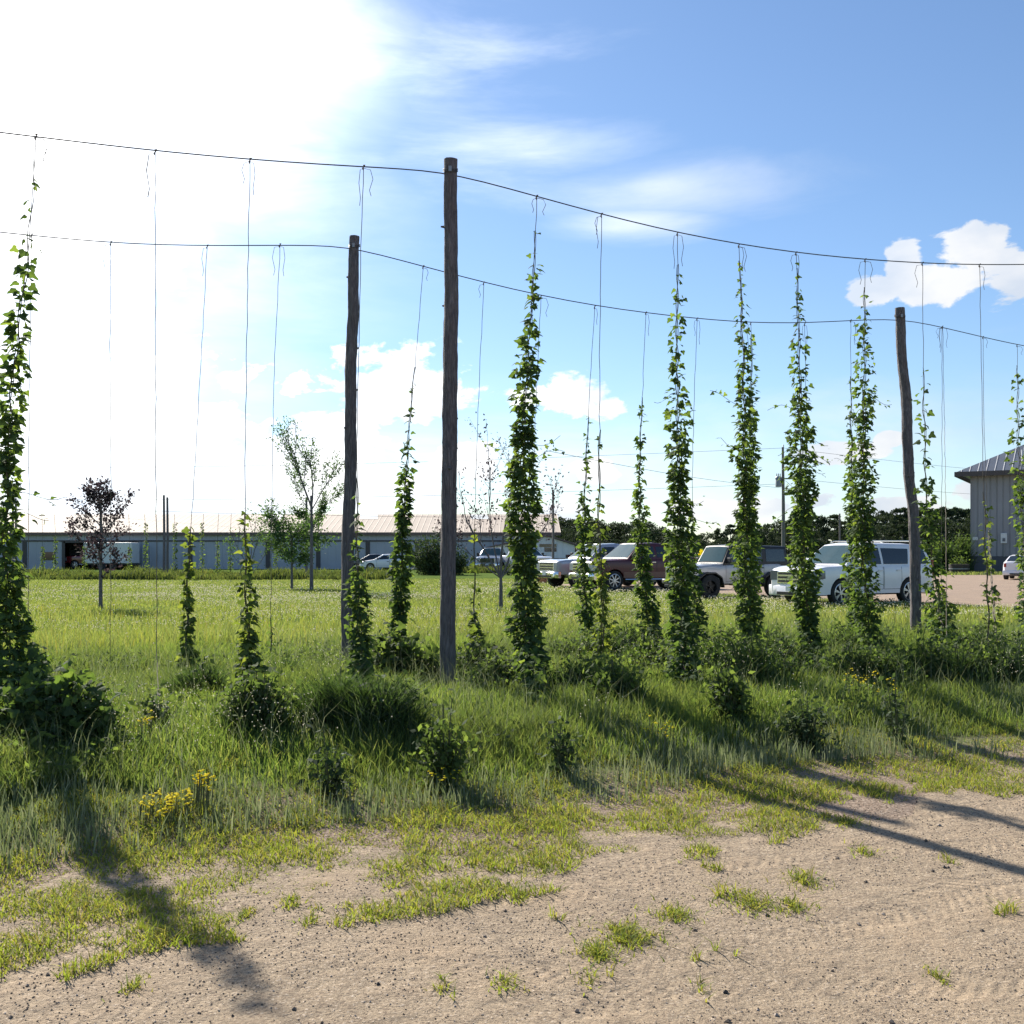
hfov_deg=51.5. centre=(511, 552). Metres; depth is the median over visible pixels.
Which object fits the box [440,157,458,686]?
hop pole
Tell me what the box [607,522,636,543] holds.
broadleaf tree
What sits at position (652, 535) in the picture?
pine tree
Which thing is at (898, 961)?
gravel road
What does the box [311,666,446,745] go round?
reedy tuft
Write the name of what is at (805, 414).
hop vine
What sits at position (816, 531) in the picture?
pine tree
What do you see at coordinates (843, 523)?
pine tree
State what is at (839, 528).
hop post
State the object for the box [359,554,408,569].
car
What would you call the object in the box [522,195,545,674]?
hanging twine
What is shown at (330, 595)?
clover flowers
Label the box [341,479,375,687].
hop vine
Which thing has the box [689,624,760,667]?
weedy bush
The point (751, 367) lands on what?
hanging twine
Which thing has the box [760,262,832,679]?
hop vine
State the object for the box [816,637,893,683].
weedy bush
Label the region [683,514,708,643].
hop vine
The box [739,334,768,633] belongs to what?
hop vine
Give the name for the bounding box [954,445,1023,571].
grey metal building
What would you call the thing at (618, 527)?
broadleaf tree
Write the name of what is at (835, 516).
pine tree
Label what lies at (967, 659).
weedy bush
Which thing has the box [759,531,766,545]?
pine tree
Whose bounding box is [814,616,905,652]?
weedy bush
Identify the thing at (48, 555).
window
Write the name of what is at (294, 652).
dry stalks
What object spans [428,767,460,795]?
yellow wildflower
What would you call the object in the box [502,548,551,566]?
pickup truck
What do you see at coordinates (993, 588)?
hop vine
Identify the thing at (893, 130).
sky
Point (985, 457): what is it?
hanging twine
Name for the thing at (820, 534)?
pine tree
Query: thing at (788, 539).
pine tree
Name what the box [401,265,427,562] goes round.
hanging twine
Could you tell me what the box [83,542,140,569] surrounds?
box trailer
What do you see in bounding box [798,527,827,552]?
broadleaf tree
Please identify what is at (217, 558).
hop vine
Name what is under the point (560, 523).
broadleaf tree
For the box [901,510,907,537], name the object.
pine tree
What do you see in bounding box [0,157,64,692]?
hop vine
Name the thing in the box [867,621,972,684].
weedy bush
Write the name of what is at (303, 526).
young leafy tree
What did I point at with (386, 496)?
power line
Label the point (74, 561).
pickup truck
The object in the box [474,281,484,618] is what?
hanging twine
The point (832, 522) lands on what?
broadleaf tree
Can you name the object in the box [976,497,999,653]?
hop vine
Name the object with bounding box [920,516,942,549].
pine tree
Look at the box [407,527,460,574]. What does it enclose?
evergreen shrub
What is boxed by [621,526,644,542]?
broadleaf tree
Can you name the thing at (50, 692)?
weedy bush
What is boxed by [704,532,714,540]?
broadleaf tree
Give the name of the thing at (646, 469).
power line
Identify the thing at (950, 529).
broadleaf tree
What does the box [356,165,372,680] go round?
hanging twine
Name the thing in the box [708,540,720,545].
broadleaf tree
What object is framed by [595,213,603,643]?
hanging twine
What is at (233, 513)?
trellis cable
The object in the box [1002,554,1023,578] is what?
car
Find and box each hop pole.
[341,235,359,661]
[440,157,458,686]
[894,307,921,630]
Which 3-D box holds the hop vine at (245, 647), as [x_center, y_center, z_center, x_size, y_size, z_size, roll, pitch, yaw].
[-2.223,0.480,8.655,0.661,1.716,1.908,0,0,-23]
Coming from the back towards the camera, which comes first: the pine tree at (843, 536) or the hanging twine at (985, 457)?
the pine tree at (843, 536)
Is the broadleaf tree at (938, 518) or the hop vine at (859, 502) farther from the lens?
the broadleaf tree at (938, 518)
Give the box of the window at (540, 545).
[539,544,555,546]
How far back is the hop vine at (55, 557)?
68.99 m
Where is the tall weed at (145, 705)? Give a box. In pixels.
[139,690,175,728]
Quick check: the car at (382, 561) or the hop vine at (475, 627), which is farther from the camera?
the car at (382, 561)
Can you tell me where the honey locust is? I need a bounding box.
[266,416,344,590]
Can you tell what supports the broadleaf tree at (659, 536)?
on the ground at (888, 809)
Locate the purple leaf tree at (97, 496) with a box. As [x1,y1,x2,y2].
[63,475,139,607]
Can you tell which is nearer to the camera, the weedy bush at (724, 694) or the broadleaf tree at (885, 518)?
the weedy bush at (724, 694)
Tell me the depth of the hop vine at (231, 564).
69.00 m
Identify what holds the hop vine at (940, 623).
on the ground at (888, 809)
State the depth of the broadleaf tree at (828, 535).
136.90 m
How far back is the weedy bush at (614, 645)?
12.54 m
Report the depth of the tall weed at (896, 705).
8.44 m
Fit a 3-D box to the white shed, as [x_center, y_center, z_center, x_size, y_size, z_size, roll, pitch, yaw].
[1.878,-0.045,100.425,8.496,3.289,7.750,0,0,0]
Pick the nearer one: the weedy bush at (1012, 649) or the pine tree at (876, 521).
the weedy bush at (1012, 649)
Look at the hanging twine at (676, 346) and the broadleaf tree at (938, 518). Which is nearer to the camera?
the hanging twine at (676, 346)
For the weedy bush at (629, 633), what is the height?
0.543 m
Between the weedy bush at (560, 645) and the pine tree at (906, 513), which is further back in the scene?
the pine tree at (906, 513)
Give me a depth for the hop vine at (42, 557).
69.00 m
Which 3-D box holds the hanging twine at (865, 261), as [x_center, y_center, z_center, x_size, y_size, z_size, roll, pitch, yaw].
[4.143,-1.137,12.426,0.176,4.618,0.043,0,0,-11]
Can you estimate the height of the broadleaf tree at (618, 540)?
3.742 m
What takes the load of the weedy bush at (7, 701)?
on the ground at (888, 809)
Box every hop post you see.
[163,495,164,573]
[166,497,168,571]
[305,497,307,571]
[552,490,553,558]
[839,514,840,542]
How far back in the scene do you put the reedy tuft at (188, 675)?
9.37 m
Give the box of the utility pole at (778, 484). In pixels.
[775,444,786,546]
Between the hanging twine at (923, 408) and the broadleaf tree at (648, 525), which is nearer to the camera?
the hanging twine at (923, 408)
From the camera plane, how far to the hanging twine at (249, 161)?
9.51 m
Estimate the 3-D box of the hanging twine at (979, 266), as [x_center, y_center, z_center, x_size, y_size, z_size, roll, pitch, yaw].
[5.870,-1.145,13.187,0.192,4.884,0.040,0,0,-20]
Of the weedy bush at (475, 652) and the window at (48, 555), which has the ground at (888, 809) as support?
the weedy bush at (475, 652)
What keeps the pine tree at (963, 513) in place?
on the ground at (888, 809)
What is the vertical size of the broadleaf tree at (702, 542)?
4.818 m
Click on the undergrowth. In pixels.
(57, 763)
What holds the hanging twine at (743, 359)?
hanging from the trellis cable at (478, 181)
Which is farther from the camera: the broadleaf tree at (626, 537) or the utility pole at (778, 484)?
the broadleaf tree at (626, 537)
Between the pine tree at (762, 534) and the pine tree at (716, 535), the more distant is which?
the pine tree at (716, 535)
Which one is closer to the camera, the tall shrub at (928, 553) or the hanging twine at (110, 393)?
the hanging twine at (110, 393)
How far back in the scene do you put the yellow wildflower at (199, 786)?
6.23 m
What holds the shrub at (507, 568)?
on the ground at (888, 809)
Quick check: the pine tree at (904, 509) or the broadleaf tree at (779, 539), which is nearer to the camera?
the broadleaf tree at (779, 539)
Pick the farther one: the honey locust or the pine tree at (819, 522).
the pine tree at (819, 522)
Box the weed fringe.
[462,565,536,572]
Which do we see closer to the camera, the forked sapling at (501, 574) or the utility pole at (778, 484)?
the forked sapling at (501, 574)
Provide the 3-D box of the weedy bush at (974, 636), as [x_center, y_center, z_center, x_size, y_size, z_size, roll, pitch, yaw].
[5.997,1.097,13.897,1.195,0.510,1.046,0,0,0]
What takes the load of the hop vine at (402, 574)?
on the ground at (888, 809)
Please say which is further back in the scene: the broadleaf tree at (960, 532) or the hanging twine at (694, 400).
the broadleaf tree at (960, 532)
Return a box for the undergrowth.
[0,619,1023,798]
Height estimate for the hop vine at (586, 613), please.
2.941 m
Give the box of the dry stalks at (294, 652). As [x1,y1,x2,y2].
[0,613,1023,774]
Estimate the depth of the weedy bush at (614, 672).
9.23 m
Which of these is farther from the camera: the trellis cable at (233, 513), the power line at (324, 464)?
the power line at (324, 464)
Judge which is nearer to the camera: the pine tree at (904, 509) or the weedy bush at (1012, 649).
the weedy bush at (1012, 649)
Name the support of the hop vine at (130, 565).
on the ground at (888, 809)
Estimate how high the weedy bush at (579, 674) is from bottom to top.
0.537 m
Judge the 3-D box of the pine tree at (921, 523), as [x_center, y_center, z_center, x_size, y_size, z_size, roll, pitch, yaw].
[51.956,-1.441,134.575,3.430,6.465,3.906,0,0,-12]
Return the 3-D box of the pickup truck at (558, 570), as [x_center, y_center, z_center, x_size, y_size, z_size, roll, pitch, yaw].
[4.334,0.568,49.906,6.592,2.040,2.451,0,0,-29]
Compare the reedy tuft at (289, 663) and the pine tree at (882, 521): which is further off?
the pine tree at (882, 521)
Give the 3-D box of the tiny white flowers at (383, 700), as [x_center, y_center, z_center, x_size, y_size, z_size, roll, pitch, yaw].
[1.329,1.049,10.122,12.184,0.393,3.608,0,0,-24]
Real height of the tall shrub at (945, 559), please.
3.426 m
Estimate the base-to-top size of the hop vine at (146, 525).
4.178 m
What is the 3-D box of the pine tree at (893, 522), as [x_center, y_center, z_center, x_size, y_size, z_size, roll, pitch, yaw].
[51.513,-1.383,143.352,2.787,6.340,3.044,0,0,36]
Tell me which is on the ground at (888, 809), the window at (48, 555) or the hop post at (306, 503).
the hop post at (306, 503)
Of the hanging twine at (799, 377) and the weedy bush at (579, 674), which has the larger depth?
the hanging twine at (799, 377)
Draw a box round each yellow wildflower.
[135,709,152,740]
[135,788,193,831]
[191,769,216,812]
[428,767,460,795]
[643,714,675,763]
[843,668,896,700]
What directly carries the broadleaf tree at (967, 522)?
on the ground at (888, 809)
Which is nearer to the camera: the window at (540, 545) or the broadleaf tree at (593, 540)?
the window at (540, 545)
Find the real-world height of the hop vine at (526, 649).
4.607 m
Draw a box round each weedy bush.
[0,658,138,751]
[0,671,36,738]
[207,665,309,739]
[359,618,439,678]
[404,653,460,681]
[456,634,508,677]
[462,644,517,684]
[539,633,592,659]
[547,649,617,692]
[565,619,637,656]
[572,653,667,705]
[606,615,654,647]
[619,625,669,665]
[655,623,709,652]
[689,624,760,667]
[690,654,760,727]
[700,625,818,684]
[706,620,777,647]
[748,623,811,665]
[764,693,842,752]
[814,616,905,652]
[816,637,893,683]
[837,638,931,683]
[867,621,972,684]
[901,636,1021,688]
[948,625,1023,684]
[949,618,1016,649]
[987,630,1023,662]
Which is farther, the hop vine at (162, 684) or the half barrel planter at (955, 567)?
the half barrel planter at (955, 567)
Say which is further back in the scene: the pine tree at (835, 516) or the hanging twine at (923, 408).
the pine tree at (835, 516)
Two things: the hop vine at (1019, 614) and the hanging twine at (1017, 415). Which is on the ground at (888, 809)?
the hop vine at (1019, 614)
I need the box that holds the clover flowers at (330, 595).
[16,580,1018,643]
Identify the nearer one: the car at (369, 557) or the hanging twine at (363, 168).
the hanging twine at (363, 168)
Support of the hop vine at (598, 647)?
on the ground at (888, 809)
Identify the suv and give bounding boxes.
[662,544,787,598]
[769,540,933,604]
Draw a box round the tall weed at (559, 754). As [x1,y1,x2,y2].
[535,715,584,776]
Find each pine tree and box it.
[646,532,658,543]
[708,528,721,545]
[717,531,729,544]
[722,524,736,540]
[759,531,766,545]
[766,531,777,545]
[785,520,790,562]
[785,529,794,564]
[800,511,820,552]
[807,516,825,553]
[816,527,826,543]
[818,516,832,541]
[828,514,841,533]
[831,528,847,543]
[833,521,847,542]
[866,530,879,542]
[871,517,883,531]
[877,510,893,527]
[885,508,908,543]
[885,520,900,542]
[890,524,908,543]
[895,507,907,524]
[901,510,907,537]
[919,507,931,543]
[919,516,929,543]
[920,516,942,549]
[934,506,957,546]
[941,507,965,541]
[948,509,968,538]
[962,508,970,558]
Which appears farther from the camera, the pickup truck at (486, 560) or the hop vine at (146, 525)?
the pickup truck at (486, 560)
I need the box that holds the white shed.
[486,534,577,558]
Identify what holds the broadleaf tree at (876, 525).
on the ground at (888, 809)
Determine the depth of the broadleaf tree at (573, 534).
130.75 m
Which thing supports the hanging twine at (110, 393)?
hanging from the trellis cable at (475, 279)
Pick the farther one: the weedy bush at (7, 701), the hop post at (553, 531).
the hop post at (553, 531)
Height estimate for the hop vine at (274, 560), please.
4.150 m
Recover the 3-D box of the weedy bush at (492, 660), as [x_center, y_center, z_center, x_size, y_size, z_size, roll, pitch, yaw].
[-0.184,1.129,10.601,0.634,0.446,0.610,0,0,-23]
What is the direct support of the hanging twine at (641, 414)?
hanging from the trellis cable at (475, 279)
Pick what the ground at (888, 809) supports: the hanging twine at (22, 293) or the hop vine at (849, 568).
the hop vine at (849, 568)
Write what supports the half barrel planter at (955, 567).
on the ground at (888, 809)
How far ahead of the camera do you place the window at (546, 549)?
96.95 m
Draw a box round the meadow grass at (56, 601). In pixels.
[0,578,1023,651]
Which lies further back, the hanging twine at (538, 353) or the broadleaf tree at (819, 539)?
the broadleaf tree at (819, 539)
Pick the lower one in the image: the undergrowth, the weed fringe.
the undergrowth
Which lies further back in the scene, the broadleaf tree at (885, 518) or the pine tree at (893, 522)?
the broadleaf tree at (885, 518)
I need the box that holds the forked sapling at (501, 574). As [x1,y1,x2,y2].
[432,412,568,607]
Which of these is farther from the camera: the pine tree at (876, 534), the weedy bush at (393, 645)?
the pine tree at (876, 534)
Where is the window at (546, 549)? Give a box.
[544,547,555,551]
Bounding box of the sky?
[0,0,1023,542]
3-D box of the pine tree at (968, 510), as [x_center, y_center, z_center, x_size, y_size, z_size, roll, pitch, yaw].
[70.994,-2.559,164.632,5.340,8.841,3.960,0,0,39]
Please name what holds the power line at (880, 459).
attached to the utility pole at (778, 484)
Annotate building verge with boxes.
[937,570,1001,574]
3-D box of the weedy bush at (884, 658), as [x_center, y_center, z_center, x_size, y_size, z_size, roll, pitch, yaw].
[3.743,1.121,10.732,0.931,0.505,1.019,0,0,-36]
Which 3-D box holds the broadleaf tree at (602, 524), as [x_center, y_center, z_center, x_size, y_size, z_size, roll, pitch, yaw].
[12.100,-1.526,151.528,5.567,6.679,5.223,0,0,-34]
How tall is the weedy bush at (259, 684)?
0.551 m
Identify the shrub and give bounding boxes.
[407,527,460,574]
[437,547,472,574]
[497,560,519,574]
[920,541,947,566]
[921,535,969,571]
[936,523,981,571]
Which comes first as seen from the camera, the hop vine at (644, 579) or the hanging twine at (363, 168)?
the hanging twine at (363, 168)
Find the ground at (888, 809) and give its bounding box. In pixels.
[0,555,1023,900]
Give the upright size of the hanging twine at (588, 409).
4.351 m
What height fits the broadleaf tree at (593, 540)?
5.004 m
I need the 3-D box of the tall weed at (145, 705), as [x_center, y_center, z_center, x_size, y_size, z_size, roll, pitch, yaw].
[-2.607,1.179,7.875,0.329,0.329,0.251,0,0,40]
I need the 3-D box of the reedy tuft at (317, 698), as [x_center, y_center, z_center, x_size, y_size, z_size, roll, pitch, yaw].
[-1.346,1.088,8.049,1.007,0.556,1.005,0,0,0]
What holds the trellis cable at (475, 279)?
attached to the hop pole at (909, 477)
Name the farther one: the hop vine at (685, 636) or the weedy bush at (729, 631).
the weedy bush at (729, 631)
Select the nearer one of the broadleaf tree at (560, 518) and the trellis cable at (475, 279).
the trellis cable at (475, 279)
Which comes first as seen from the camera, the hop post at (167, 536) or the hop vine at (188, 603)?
the hop vine at (188, 603)
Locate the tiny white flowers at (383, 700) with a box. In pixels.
[83,627,1023,753]
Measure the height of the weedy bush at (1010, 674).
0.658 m
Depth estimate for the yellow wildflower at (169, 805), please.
6.05 m
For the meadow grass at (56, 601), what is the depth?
28.78 m
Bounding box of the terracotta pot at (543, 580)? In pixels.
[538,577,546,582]
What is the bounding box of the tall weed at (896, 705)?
[871,672,916,745]
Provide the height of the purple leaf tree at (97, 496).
3.907 m
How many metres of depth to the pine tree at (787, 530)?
162.68 m
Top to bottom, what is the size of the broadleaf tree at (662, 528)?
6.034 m
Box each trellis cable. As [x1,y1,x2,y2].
[0,132,1023,264]
[0,232,1023,345]
[33,509,545,516]
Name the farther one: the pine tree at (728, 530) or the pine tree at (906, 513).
the pine tree at (906, 513)
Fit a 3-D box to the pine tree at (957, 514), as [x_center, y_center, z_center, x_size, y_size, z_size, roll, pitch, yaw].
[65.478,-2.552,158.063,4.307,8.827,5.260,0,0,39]
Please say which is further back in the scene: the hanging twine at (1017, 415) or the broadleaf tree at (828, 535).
the broadleaf tree at (828, 535)
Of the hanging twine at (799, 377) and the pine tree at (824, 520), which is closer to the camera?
the hanging twine at (799, 377)
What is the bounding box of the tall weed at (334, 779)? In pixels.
[298,723,355,800]
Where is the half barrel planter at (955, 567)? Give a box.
[944,554,973,572]
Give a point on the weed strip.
(142, 573)
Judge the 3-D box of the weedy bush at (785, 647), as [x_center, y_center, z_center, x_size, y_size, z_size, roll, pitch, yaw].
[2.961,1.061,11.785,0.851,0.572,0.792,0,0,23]
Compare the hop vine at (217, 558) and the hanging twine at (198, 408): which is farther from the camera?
the hop vine at (217, 558)
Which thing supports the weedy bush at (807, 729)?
on the ground at (888, 809)
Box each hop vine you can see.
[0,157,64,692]
[39,525,45,571]
[52,517,58,572]
[82,528,86,571]
[127,514,132,571]
[143,514,149,569]
[149,679,169,726]
[172,514,177,572]
[172,526,200,671]
[199,514,205,573]
[206,511,283,726]
[214,514,221,573]
[227,529,233,572]
[266,617,276,655]
[272,537,278,569]
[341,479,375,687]
[385,367,419,642]
[465,530,486,652]
[481,230,564,710]
[572,416,597,635]
[584,430,621,665]
[627,397,665,649]
[654,264,720,686]
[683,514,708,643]
[710,263,764,641]
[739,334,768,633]
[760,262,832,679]
[795,412,814,634]
[831,376,864,632]
[840,287,891,653]
[911,367,966,654]
[933,584,948,640]
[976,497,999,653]
[983,521,1003,639]
[1004,368,1023,648]
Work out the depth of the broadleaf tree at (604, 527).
151.06 m
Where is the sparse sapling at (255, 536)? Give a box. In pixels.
[218,498,278,585]
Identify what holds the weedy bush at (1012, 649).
on the ground at (888, 809)
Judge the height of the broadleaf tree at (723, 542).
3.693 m
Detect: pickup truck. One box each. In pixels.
[65,553,126,568]
[475,548,505,566]
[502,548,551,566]
[537,543,656,586]
[569,543,695,590]
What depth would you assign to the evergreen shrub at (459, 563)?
77.83 m
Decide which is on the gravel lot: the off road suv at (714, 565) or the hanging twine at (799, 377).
the off road suv at (714, 565)
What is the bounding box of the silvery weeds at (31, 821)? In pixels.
[0,678,1023,868]
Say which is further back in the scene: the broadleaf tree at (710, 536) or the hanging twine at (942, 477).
the broadleaf tree at (710, 536)
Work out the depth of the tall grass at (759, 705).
8.48 m
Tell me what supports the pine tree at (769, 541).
on the ground at (888, 809)
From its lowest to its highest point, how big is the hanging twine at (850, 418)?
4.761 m
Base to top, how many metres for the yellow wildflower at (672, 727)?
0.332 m
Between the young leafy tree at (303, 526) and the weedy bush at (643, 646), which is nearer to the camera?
the weedy bush at (643, 646)
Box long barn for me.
[0,514,560,568]
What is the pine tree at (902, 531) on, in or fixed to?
on the ground at (888, 809)
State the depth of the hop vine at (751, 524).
11.69 m
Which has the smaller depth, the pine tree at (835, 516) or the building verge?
the building verge
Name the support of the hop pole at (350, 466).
on the ground at (888, 809)
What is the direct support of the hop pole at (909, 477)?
on the ground at (888, 809)
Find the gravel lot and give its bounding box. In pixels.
[563,575,1023,607]
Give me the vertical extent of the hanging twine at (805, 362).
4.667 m
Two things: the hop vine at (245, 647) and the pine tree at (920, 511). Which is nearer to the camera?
the hop vine at (245, 647)
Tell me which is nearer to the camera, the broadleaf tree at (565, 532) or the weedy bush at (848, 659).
the weedy bush at (848, 659)
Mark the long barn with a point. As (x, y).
(378, 536)
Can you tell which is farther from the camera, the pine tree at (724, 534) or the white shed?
the pine tree at (724, 534)
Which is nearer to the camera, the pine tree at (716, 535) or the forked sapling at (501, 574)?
the forked sapling at (501, 574)
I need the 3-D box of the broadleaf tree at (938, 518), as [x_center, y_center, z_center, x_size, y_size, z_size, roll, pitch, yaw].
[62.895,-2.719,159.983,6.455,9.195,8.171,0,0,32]
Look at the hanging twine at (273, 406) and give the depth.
12.44 m
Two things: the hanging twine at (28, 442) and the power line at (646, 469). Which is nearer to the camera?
the hanging twine at (28, 442)
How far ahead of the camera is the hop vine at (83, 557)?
68.99 m
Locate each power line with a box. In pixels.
[2,484,769,499]
[36,448,774,467]
[550,451,778,487]
[786,448,957,467]
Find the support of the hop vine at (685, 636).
on the ground at (888, 809)
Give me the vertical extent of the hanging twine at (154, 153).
4.791 m
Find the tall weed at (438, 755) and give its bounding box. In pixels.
[405,678,482,790]
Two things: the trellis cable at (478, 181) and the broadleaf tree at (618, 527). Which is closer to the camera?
the trellis cable at (478, 181)
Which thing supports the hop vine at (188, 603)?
on the ground at (888, 809)
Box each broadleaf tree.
[555,527,580,541]
[558,516,582,540]
[558,520,571,538]
[559,518,587,542]
[564,530,589,551]
[579,519,615,542]
[585,528,611,543]
[600,525,615,541]
[607,521,627,541]
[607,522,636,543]
[612,538,625,543]
[620,534,632,540]
[621,521,659,542]
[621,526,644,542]
[649,528,665,543]
[652,525,674,542]
[690,534,710,556]
[697,532,716,546]
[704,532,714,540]
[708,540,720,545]
[718,538,732,544]
[760,520,789,546]
[772,536,789,549]
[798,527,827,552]
[816,514,841,542]
[819,530,838,547]
[865,521,886,542]
[874,524,900,542]
[879,514,907,543]
[920,508,947,543]
[923,517,963,550]
[945,527,969,548]
[951,518,969,547]
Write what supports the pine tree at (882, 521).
on the ground at (888, 809)
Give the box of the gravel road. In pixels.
[0,767,1023,1023]
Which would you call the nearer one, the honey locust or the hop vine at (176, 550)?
the honey locust
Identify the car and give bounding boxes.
[354,554,387,569]
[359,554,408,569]
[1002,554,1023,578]
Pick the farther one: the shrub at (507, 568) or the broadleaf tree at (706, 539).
the broadleaf tree at (706, 539)
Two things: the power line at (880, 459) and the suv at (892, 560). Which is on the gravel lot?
the suv at (892, 560)
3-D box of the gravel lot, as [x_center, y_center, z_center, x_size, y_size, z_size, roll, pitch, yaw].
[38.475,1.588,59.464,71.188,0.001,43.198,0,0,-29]
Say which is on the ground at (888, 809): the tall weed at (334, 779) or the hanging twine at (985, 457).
the tall weed at (334, 779)
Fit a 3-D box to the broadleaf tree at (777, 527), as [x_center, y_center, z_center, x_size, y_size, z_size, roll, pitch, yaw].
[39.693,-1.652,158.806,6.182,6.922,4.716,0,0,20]
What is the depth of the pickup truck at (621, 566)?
45.37 m
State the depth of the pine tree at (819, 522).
158.69 m
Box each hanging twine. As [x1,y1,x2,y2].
[4,134,47,686]
[28,233,38,643]
[103,241,112,651]
[146,149,158,694]
[186,244,208,662]
[242,158,254,664]
[270,243,284,649]
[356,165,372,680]
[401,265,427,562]
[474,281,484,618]
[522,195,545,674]
[531,295,548,615]
[584,305,597,605]
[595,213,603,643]
[639,311,648,620]
[673,232,683,669]
[692,317,699,620]
[738,244,749,620]
[747,322,751,545]
[791,251,807,623]
[802,323,807,556]
[850,319,855,558]
[859,258,872,616]
[915,264,942,632]
[936,326,942,594]
[939,328,947,634]
[978,263,988,632]
[982,336,994,618]
[1016,344,1023,543]
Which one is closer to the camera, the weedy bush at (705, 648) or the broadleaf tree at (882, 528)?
the weedy bush at (705, 648)
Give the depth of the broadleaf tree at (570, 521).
152.53 m
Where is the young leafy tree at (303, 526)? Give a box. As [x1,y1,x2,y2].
[254,497,338,588]
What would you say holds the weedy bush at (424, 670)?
on the ground at (888, 809)
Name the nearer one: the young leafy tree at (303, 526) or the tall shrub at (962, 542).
the young leafy tree at (303, 526)
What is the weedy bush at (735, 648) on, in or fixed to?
on the ground at (888, 809)
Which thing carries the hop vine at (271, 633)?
on the ground at (888, 809)
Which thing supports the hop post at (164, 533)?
on the ground at (888, 809)
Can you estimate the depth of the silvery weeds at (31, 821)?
6.72 m
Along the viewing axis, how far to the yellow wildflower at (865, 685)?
9.84 m
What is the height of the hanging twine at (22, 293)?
4.785 m
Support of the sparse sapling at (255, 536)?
on the ground at (888, 809)
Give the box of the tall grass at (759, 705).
[0,616,1023,799]
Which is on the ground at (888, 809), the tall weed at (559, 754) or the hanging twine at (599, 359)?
the tall weed at (559, 754)
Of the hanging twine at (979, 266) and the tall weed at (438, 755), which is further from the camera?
the hanging twine at (979, 266)
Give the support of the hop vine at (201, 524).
on the ground at (888, 809)
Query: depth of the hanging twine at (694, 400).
14.83 m
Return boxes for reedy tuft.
[160,650,234,698]
[260,648,315,671]
[278,660,390,735]
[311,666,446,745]
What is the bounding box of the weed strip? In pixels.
[5,563,393,579]
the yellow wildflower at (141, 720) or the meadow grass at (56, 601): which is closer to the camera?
the yellow wildflower at (141, 720)
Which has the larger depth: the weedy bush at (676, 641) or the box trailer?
the box trailer
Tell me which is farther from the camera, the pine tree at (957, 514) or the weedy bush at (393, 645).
the pine tree at (957, 514)
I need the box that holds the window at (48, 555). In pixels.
[43,552,54,559]

